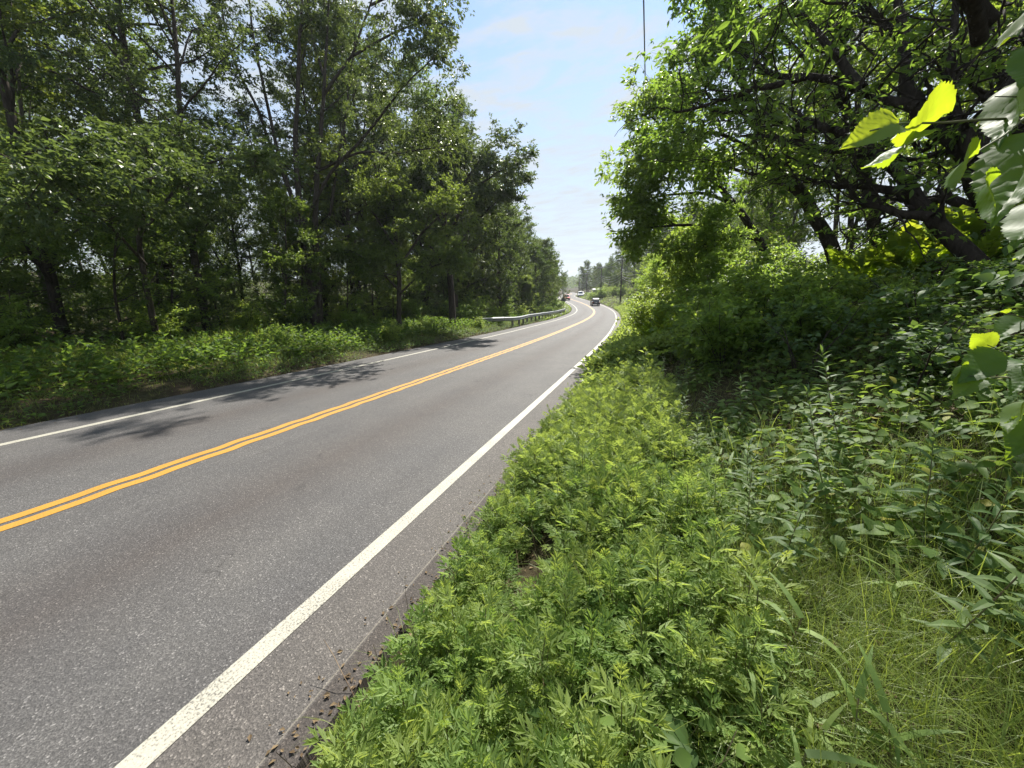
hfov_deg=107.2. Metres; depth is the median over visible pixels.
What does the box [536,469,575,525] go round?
mugwort plant
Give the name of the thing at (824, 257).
bank undergrowth
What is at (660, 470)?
mugwort plant
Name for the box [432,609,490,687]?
mugwort plant
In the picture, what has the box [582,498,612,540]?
mugwort plant
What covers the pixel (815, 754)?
wide leaved grass
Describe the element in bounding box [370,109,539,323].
oak tree
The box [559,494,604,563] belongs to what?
mugwort plant
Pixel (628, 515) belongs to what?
mugwort plant
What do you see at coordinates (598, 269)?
distant tree
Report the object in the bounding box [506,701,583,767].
mugwort plant
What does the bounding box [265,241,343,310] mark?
sapling
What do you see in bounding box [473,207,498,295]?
roadside tree
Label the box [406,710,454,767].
mugwort plant
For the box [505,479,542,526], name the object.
mugwort plant
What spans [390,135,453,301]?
wood tree
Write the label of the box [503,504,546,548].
mugwort plant
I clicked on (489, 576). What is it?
mugwort plant
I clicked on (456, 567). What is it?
mugwort plant
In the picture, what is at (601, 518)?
mugwort plant
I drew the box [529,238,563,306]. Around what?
roadside tree
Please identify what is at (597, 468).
mugwort plant
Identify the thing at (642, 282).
sapling
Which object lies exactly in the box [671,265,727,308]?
bank shrub
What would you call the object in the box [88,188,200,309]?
sapling
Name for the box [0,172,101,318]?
sapling
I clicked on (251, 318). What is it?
shrub
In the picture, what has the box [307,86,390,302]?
wood tree
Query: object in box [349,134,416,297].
wood tree
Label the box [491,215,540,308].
roadside tree
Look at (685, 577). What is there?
mugwort plant
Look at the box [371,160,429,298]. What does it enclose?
wood tree
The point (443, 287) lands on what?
sapling
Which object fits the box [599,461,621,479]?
mugwort plant
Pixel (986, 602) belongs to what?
goldenrod plant
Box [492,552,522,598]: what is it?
mugwort plant
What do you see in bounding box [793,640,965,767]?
wide leaved grass
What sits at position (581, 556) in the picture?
mugwort plant
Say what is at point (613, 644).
mugwort plant
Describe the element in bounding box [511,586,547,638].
mugwort plant
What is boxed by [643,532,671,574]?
mugwort plant
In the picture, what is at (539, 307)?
shrub
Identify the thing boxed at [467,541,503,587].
mugwort plant
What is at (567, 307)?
grass
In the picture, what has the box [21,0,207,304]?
wood tree
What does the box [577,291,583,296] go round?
white van
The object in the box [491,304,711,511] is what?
roadside weeds
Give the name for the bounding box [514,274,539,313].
young tree
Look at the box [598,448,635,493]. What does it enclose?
mugwort plant
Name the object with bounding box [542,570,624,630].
mugwort plant
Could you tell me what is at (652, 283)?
bank shrub
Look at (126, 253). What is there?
sapling
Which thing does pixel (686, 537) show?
mugwort plant
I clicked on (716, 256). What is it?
sapling
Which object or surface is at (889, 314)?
bank shrub
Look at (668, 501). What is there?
mugwort plant
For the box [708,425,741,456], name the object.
wide leaved grass
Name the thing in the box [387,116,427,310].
wood tree
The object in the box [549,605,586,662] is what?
mugwort plant
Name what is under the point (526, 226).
roadside tree
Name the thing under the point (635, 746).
mugwort plant
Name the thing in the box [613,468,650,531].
mugwort plant
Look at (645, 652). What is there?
mugwort plant
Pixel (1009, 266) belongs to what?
broad leaved sapling
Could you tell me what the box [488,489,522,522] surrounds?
mugwort plant
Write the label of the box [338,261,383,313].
sapling
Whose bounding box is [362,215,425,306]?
sapling
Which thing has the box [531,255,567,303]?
roadside tree
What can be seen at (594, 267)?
distant tree
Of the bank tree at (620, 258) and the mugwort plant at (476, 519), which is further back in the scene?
the bank tree at (620, 258)
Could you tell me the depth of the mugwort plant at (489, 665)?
1.56 m
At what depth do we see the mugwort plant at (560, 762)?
0.94 m
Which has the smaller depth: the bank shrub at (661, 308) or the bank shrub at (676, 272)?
the bank shrub at (661, 308)
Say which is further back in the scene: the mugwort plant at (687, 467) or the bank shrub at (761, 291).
the bank shrub at (761, 291)
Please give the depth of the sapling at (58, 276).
15.11 m
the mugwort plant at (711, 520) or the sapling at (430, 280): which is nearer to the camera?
the mugwort plant at (711, 520)
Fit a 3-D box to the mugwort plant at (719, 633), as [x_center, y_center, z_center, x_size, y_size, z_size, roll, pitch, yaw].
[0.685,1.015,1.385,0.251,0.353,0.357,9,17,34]
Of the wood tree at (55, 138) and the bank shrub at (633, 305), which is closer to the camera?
the bank shrub at (633, 305)
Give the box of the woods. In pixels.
[564,275,606,288]
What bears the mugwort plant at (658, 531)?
on the ground at (184, 387)
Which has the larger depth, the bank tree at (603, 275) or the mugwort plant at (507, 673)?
the bank tree at (603, 275)
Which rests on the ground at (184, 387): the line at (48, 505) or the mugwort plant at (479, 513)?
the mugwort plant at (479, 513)
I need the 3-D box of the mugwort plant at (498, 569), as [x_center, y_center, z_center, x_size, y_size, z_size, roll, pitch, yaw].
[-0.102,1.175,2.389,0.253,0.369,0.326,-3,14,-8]
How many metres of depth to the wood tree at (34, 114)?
30.25 m
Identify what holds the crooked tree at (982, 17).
on the ground at (184, 387)
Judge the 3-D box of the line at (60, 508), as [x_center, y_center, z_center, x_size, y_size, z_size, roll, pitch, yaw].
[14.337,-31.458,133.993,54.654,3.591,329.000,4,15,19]
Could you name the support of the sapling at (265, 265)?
on the ground at (184, 387)
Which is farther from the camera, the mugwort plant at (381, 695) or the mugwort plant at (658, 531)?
the mugwort plant at (658, 531)
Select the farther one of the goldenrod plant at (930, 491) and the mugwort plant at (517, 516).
the mugwort plant at (517, 516)
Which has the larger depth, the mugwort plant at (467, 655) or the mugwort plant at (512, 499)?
the mugwort plant at (512, 499)
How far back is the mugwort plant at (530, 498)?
2.94 m
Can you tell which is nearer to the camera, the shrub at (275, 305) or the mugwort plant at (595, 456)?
the mugwort plant at (595, 456)
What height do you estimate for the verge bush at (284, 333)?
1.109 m
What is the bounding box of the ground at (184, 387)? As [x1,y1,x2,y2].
[0,261,1023,767]
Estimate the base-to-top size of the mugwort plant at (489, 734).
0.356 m
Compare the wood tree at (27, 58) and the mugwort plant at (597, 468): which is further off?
the wood tree at (27, 58)
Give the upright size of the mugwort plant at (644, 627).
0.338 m
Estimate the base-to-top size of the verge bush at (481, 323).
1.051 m
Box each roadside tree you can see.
[412,215,485,296]
[429,168,512,311]
[455,176,511,308]
[466,171,533,308]
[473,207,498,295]
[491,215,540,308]
[492,202,538,309]
[513,241,559,306]
[517,217,541,310]
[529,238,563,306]
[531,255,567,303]
[546,269,569,301]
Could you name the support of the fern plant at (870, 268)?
on the ground at (184, 387)
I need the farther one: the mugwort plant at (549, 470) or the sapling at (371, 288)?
the sapling at (371, 288)
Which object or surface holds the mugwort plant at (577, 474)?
on the ground at (184, 387)
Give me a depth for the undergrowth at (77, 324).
18.59 m
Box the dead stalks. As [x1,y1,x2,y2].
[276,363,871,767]
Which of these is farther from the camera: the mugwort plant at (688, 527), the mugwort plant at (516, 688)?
the mugwort plant at (688, 527)
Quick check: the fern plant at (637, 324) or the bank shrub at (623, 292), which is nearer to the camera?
the fern plant at (637, 324)
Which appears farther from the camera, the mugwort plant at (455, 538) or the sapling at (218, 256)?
the sapling at (218, 256)
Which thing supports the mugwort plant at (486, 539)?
on the ground at (184, 387)
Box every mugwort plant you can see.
[301,708,389,767]
[310,697,390,767]
[316,754,357,767]
[329,691,380,759]
[338,664,446,767]
[340,747,383,767]
[342,729,378,767]
[349,739,379,767]
[350,663,434,744]
[353,686,402,725]
[361,638,426,722]
[372,705,439,767]
[376,697,466,767]
[381,601,448,683]
[383,634,446,723]
[390,700,438,744]
[391,683,418,712]
[392,616,457,692]
[396,684,484,767]
[397,719,473,767]
[399,589,455,684]
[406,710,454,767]
[408,583,478,682]
[409,580,455,646]
[411,743,506,767]
[417,702,516,767]
[419,745,477,767]
[421,616,447,660]
[424,577,467,629]
[425,650,475,730]
[428,602,496,657]
[428,611,478,681]
[429,554,474,616]
[432,606,462,620]
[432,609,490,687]
[432,625,489,713]
[434,536,484,602]
[434,650,473,730]
[434,737,488,767]
[435,672,490,737]
[445,529,492,580]
[446,550,478,615]
[452,623,528,701]
[453,529,501,587]
[453,563,488,605]
[454,532,495,579]
[454,589,527,680]
[455,605,519,695]
[456,516,497,551]
[456,685,509,750]
[457,675,523,753]
[458,671,549,764]
[459,530,486,568]
[459,540,488,571]
[459,556,510,608]
[462,564,504,608]
[462,646,498,690]
[463,643,513,731]
[465,606,529,671]
[466,561,503,604]
[466,588,496,633]
[467,522,514,572]
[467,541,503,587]
[467,581,511,621]
[468,731,555,767]
[469,593,501,645]
[471,512,492,538]
[473,582,515,635]
[474,496,517,540]
[478,681,520,765]
[479,543,515,590]
[480,494,516,536]
[482,508,512,548]
[482,696,534,767]
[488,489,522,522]
[488,504,520,549]
[488,754,507,767]
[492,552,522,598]
[494,486,519,512]
[494,496,528,532]
[494,533,511,566]
[495,488,529,523]
[496,529,528,562]
[496,587,570,660]
[498,523,523,562]
[498,613,549,682]
[499,643,543,725]
[502,624,579,754]
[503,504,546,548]
[503,614,603,719]
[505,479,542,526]
[506,490,538,527]
[506,577,543,629]
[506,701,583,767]
[508,525,533,560]
[511,571,542,644]
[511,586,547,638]
[514,572,556,633]
[515,492,547,543]
[516,626,591,718]
[517,492,545,542]
[522,550,584,599]
[522,705,560,767]
[522,706,588,767]
[523,723,572,767]
[525,488,554,527]
[525,650,579,727]
[526,496,557,530]
[527,465,569,511]
[528,680,582,760]
[529,568,600,611]
[532,585,594,659]
[534,613,577,679]
[535,478,546,503]
[535,490,563,535]
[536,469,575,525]
[537,459,560,495]
[537,582,579,629]
[540,562,584,611]
[542,478,573,540]
[542,506,580,552]
[542,529,580,588]
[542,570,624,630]
[543,750,574,767]
[544,500,589,564]
[545,490,570,530]
[545,560,583,608]
[545,704,632,767]
[546,469,589,532]
[547,659,673,766]
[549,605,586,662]
[550,655,603,742]
[551,604,632,707]
[554,711,628,767]
[555,501,595,542]
[555,557,581,575]
[556,559,614,619]
[557,614,607,696]
[558,436,600,499]
[558,540,614,574]
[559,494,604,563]
[561,523,618,581]
[562,470,605,509]
[564,512,608,555]
[564,597,620,694]
[568,499,592,545]
[569,632,616,696]
[570,464,605,499]
[571,463,619,530]
[571,548,609,574]
[572,472,612,530]
[573,689,674,767]
[574,536,618,611]
[575,504,621,567]
[575,561,621,602]
[576,436,602,471]
[576,564,640,647]
[576,701,665,758]
[579,453,621,491]
[580,451,607,469]
[580,465,630,498]
[580,548,612,577]
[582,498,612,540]
[584,463,628,503]
[586,486,637,545]
[586,548,621,588]
[586,553,648,622]
[586,606,662,660]
[589,468,621,495]
[589,613,627,665]
[591,475,627,529]
[595,493,631,532]
[596,441,637,474]
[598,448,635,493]
[598,515,624,557]
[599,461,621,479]
[599,528,636,562]
[601,533,667,601]
[602,620,658,685]
[604,482,656,548]
[605,504,661,561]
[605,553,698,633]
[605,714,675,767]
[606,638,665,722]
[607,473,661,529]
[608,500,637,545]
[608,678,642,726]
[609,582,702,690]
[610,462,655,508]
[611,464,665,506]
[611,524,698,629]
[611,582,669,650]
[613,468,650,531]
[614,450,644,476]
[615,531,692,612]
[618,464,659,514]
[625,526,678,552]
[625,535,660,572]
[627,533,662,575]
[629,497,684,531]
[632,483,686,533]
[636,536,707,595]
[638,464,670,492]
[638,746,672,767]
[639,455,683,511]
[639,502,686,544]
[642,589,702,666]
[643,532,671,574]
[644,513,663,534]
[647,607,722,718]
[648,470,712,545]
[648,472,692,520]
[653,628,734,747]
[654,473,701,535]
[654,561,733,634]
[659,480,718,538]
[659,508,713,568]
[659,522,712,556]
[660,531,705,596]
[668,450,705,487]
[668,463,726,501]
[670,531,739,615]
[672,468,707,501]
[674,448,705,485]
[674,570,747,656]
[676,607,727,716]
[678,630,737,737]
[679,465,740,536]
[679,488,714,525]
[679,680,802,767]
[680,520,806,633]
[683,507,745,568]
[690,518,747,566]
[691,452,720,484]
[698,608,771,726]
[701,476,734,526]
[701,662,870,767]
[703,551,792,651]
[712,601,789,690]
[718,609,816,729]
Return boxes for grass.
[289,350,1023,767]
[501,363,968,767]
[529,292,638,320]
[700,638,792,742]
[706,448,733,492]
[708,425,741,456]
[723,494,767,519]
[723,567,853,701]
[757,726,878,767]
[774,690,859,767]
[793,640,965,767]
[814,447,855,476]
[852,551,943,637]
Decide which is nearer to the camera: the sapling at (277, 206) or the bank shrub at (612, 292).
the sapling at (277, 206)
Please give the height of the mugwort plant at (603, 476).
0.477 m
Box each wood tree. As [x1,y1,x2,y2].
[0,0,112,333]
[0,0,144,341]
[0,0,257,333]
[0,20,80,298]
[0,40,70,276]
[1,96,92,297]
[3,0,287,331]
[4,15,81,312]
[15,0,203,317]
[15,93,107,277]
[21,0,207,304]
[148,130,225,303]
[187,83,273,316]
[190,194,239,316]
[208,90,326,296]
[210,184,244,291]
[216,171,272,311]
[228,0,379,322]
[239,162,292,289]
[246,0,416,322]
[248,205,278,286]
[252,164,324,326]
[253,0,357,323]
[284,124,364,307]
[303,0,424,316]
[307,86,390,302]
[319,16,414,319]
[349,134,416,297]
[357,66,437,289]
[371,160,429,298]
[379,43,447,305]
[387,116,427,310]
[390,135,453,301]
[412,88,474,289]
[422,89,488,254]
[455,136,491,305]
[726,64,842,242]
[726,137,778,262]
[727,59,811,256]
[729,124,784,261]
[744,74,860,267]
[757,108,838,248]
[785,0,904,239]
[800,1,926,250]
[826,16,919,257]
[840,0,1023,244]
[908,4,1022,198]
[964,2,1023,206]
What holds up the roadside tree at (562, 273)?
on the ground at (184, 387)
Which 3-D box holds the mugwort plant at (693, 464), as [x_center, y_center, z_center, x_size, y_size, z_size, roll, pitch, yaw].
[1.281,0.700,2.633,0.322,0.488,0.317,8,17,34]
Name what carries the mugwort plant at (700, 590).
on the ground at (184, 387)
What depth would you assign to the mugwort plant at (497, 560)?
2.20 m
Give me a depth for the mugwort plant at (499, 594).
2.02 m
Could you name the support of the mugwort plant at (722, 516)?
on the ground at (184, 387)
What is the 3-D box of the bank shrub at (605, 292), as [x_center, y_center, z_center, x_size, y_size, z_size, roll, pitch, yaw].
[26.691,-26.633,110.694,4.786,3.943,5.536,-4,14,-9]
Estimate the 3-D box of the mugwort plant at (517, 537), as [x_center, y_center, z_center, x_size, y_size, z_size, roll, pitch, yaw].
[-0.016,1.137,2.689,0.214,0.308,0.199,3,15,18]
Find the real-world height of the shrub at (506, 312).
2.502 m
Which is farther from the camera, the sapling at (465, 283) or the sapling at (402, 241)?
the sapling at (465, 283)
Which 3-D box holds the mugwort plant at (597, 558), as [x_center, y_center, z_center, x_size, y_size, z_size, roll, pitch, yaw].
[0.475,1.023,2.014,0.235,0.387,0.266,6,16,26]
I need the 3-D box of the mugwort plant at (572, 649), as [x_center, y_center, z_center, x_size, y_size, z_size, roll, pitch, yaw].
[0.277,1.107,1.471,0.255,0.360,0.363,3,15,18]
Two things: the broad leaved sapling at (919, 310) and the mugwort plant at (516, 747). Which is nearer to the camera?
the mugwort plant at (516, 747)
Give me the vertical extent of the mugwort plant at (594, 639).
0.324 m
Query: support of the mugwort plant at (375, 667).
on the ground at (184, 387)
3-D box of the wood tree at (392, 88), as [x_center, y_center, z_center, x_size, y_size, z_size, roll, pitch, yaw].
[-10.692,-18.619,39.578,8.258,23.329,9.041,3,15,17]
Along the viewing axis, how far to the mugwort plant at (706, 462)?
2.66 m
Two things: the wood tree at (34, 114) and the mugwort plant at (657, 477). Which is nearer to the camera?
the mugwort plant at (657, 477)
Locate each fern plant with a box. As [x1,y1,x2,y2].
[632,321,656,335]
[638,318,676,335]
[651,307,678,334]
[822,247,911,289]
[827,239,889,282]
[865,226,969,277]
[866,218,966,265]
[923,202,1019,245]
[924,205,989,262]
[933,222,1023,260]
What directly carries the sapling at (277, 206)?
on the ground at (184, 387)
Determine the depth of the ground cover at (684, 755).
2.26 m
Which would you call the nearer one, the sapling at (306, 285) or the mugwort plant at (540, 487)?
the mugwort plant at (540, 487)
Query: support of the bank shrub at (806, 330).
on the ground at (184, 387)
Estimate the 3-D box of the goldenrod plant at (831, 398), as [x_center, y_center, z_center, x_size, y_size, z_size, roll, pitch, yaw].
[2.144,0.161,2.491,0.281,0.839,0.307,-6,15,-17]
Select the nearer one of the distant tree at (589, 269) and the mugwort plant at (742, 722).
the mugwort plant at (742, 722)
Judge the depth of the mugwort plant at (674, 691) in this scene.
1.24 m
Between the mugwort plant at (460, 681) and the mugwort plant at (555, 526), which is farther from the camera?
the mugwort plant at (555, 526)
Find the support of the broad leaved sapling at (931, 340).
on the ground at (184, 387)
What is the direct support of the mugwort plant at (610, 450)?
on the ground at (184, 387)
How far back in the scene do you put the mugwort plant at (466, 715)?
1.17 m
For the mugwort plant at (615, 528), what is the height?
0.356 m
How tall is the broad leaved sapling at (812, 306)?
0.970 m
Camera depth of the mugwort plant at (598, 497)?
2.42 m
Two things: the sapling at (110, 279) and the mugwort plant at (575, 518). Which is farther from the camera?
the sapling at (110, 279)
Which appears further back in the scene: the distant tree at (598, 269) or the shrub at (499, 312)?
the distant tree at (598, 269)
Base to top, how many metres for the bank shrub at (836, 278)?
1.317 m
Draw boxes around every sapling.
[0,132,104,343]
[0,133,190,344]
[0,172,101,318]
[0,178,100,340]
[0,226,32,291]
[55,185,231,331]
[57,233,130,325]
[81,201,237,337]
[82,183,198,313]
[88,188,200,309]
[161,233,251,330]
[166,182,268,313]
[175,232,238,316]
[221,185,329,327]
[227,151,354,321]
[252,222,332,320]
[261,240,342,321]
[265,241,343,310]
[309,246,373,319]
[321,197,410,318]
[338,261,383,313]
[356,247,392,316]
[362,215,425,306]
[368,237,419,317]
[384,245,432,308]
[386,268,425,317]
[405,241,447,315]
[425,253,462,310]
[435,262,470,306]
[630,257,672,309]
[632,256,678,304]
[635,241,676,299]
[635,253,654,293]
[642,222,701,300]
[642,249,708,322]
[649,216,742,302]
[665,198,766,299]
[679,248,743,315]
[753,294,888,377]
[756,294,833,363]
[859,254,971,319]
[868,305,994,397]
[874,276,981,367]
[938,269,1023,415]
[983,239,1023,314]
[1002,200,1023,295]
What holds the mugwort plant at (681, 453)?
on the ground at (184, 387)
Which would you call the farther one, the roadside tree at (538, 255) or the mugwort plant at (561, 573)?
the roadside tree at (538, 255)
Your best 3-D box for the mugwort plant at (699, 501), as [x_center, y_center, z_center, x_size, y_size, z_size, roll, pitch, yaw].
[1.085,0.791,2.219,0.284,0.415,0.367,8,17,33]
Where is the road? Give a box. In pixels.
[0,292,620,767]
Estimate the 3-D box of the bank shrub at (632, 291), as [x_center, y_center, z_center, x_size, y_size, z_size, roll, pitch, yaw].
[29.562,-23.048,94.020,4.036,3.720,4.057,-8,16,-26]
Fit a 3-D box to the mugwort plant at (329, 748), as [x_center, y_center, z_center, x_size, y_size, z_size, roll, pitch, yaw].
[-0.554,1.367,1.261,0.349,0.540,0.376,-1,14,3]
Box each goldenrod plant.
[668,387,689,425]
[671,357,693,397]
[689,414,705,456]
[691,384,715,424]
[707,370,723,405]
[726,436,767,499]
[728,374,750,426]
[731,451,765,545]
[762,481,820,584]
[796,383,844,518]
[810,344,857,455]
[892,418,964,541]
[907,524,1023,671]
[922,475,1023,595]
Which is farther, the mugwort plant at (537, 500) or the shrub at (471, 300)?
the shrub at (471, 300)
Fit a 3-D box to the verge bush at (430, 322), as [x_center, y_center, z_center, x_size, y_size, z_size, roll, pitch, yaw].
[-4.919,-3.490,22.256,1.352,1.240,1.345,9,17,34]
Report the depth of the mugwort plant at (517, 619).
1.72 m
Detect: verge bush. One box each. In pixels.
[257,322,301,345]
[376,318,402,342]
[419,315,438,332]
[469,316,484,328]
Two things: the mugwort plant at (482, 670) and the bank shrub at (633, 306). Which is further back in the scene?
the bank shrub at (633, 306)
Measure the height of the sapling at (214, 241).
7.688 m
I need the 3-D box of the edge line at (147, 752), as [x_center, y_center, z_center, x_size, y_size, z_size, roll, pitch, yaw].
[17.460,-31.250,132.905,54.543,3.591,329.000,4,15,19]
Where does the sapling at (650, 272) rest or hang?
on the ground at (184, 387)
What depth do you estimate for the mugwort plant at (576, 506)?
2.40 m
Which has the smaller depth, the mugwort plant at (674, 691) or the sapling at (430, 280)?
the mugwort plant at (674, 691)
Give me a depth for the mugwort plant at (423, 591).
1.80 m
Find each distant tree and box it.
[560,273,568,293]
[576,266,590,290]
[581,259,593,291]
[584,276,594,291]
[592,266,598,286]
[593,262,604,287]
[607,262,622,284]
[623,264,631,280]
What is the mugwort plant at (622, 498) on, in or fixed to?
on the ground at (184, 387)
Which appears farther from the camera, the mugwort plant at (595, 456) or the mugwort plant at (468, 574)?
the mugwort plant at (595, 456)
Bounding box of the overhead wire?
[578,0,645,277]
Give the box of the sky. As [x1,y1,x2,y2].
[2,0,1010,279]
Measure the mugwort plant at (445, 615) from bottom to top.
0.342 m
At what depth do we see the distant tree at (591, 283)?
192.17 m
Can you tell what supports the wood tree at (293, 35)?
on the ground at (184, 387)
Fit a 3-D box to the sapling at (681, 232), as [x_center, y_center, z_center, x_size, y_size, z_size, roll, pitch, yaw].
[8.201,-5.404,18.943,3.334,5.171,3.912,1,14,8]
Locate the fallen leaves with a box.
[0,310,1021,767]
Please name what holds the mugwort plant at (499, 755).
on the ground at (184, 387)
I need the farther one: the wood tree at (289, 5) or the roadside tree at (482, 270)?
the roadside tree at (482, 270)
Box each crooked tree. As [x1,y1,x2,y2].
[614,0,1023,284]
[695,0,1007,255]
[827,0,1023,135]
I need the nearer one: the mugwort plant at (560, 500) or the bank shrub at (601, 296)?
the mugwort plant at (560, 500)
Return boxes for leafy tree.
[0,108,319,338]
[312,150,481,326]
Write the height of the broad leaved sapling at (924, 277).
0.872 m
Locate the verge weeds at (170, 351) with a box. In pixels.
[0,310,547,428]
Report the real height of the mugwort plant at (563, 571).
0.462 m
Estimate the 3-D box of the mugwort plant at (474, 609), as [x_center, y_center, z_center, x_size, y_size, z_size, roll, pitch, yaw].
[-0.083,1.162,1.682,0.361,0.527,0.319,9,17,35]
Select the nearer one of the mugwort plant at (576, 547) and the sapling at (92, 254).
the mugwort plant at (576, 547)
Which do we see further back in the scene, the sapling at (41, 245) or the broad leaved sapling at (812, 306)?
the sapling at (41, 245)
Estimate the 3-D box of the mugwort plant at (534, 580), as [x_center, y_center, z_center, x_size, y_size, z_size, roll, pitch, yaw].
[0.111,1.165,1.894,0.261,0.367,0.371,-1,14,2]
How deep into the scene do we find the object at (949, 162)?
12.82 m
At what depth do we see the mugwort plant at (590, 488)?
2.56 m
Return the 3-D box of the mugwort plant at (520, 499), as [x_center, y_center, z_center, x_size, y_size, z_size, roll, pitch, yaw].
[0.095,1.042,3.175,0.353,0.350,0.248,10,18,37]
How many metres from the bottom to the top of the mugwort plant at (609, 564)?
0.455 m
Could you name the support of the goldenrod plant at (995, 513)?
on the ground at (184, 387)
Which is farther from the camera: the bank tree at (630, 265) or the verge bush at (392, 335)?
the bank tree at (630, 265)
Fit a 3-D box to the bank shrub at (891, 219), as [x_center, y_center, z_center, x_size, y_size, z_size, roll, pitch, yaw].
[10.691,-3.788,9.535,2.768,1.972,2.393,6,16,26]
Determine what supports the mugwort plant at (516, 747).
on the ground at (184, 387)
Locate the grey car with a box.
[590,298,599,305]
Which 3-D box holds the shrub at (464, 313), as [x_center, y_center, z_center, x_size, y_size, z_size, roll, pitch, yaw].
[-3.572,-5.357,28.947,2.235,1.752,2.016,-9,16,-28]
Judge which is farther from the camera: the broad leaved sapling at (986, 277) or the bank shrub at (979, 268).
the bank shrub at (979, 268)
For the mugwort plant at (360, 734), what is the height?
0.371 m
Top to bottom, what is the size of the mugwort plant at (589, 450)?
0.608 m
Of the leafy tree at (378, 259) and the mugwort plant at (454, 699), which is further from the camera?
the leafy tree at (378, 259)
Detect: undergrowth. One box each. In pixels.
[0,242,510,348]
[230,222,922,319]
[785,222,956,287]
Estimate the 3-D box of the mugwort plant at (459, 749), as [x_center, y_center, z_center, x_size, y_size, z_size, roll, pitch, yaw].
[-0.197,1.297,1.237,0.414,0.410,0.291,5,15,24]
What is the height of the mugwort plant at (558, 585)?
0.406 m
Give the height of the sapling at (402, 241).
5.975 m
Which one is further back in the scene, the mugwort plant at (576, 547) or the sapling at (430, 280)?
the sapling at (430, 280)
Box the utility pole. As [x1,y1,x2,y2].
[617,258,624,300]
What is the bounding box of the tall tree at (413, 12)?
[153,0,477,326]
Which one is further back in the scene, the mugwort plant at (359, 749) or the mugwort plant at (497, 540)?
the mugwort plant at (497, 540)
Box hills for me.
[560,280,609,290]
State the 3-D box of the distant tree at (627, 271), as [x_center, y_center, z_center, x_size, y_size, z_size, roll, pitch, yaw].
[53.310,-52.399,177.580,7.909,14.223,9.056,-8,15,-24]
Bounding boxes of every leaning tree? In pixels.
[594,55,774,295]
[621,0,885,276]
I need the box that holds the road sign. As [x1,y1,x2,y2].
[455,295,457,317]
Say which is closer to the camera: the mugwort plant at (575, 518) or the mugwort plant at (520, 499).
the mugwort plant at (575, 518)
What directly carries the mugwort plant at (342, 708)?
on the ground at (184, 387)
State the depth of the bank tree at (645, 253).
95.88 m
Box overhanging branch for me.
[839,13,1023,260]
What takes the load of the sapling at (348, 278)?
on the ground at (184, 387)
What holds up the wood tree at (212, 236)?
on the ground at (184, 387)
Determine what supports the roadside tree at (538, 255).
on the ground at (184, 387)
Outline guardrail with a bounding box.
[470,308,565,326]
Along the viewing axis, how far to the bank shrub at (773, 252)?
14.71 m
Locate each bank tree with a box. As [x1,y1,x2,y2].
[597,269,608,291]
[599,262,615,287]
[609,241,631,285]
[614,247,644,286]
[630,233,668,280]
[643,211,675,264]
[672,217,731,273]
[675,196,704,271]
[719,206,747,265]
[733,194,792,252]
[735,167,819,264]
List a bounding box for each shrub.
[0,291,60,352]
[99,302,196,345]
[202,296,277,334]
[261,278,316,328]
[394,298,425,320]
[418,299,435,318]
[435,300,463,317]
[456,303,479,321]
[460,285,492,314]
[466,302,491,317]
[485,302,508,316]
[492,297,516,316]
[511,303,532,315]
[533,299,546,313]
[545,305,555,311]
[553,298,563,309]
[589,290,599,299]
[592,287,605,297]
[596,286,609,296]
[606,287,618,296]
[614,284,629,295]
[615,284,673,329]
[624,286,637,296]
[625,294,662,316]
[626,291,643,323]
[636,268,717,296]
[645,286,679,325]
[646,270,778,335]
[656,291,757,371]
[658,262,742,297]
[670,289,808,379]
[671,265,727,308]
[701,239,752,276]
[710,249,796,296]
[712,226,869,340]
[726,235,826,280]
[726,238,822,276]
[736,261,808,307]
[762,264,889,325]
[770,282,892,362]
[847,256,929,315]
[860,273,964,334]
[885,190,1014,246]
[937,253,1023,302]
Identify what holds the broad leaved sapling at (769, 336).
on the ground at (184, 387)
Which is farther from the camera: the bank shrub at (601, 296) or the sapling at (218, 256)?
the bank shrub at (601, 296)
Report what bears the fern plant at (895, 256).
on the ground at (184, 387)
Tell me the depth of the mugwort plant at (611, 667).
1.45 m
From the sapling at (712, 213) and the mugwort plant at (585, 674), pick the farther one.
the sapling at (712, 213)
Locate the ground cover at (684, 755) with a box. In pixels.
[527,276,1023,767]
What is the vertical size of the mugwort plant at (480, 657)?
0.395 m
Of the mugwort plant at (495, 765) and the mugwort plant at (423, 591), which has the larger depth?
the mugwort plant at (423, 591)
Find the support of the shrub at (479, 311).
on the ground at (184, 387)
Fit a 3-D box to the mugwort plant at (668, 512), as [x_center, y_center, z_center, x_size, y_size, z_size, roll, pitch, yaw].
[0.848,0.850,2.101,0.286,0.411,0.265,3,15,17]
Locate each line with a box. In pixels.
[0,294,594,531]
[0,297,576,445]
[0,299,593,523]
[114,294,616,767]
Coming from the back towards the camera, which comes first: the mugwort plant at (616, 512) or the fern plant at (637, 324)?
the fern plant at (637, 324)
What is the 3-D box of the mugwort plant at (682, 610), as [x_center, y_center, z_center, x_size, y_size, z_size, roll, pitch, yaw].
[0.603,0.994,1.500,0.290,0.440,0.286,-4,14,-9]
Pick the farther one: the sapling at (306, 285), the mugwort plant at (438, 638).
the sapling at (306, 285)

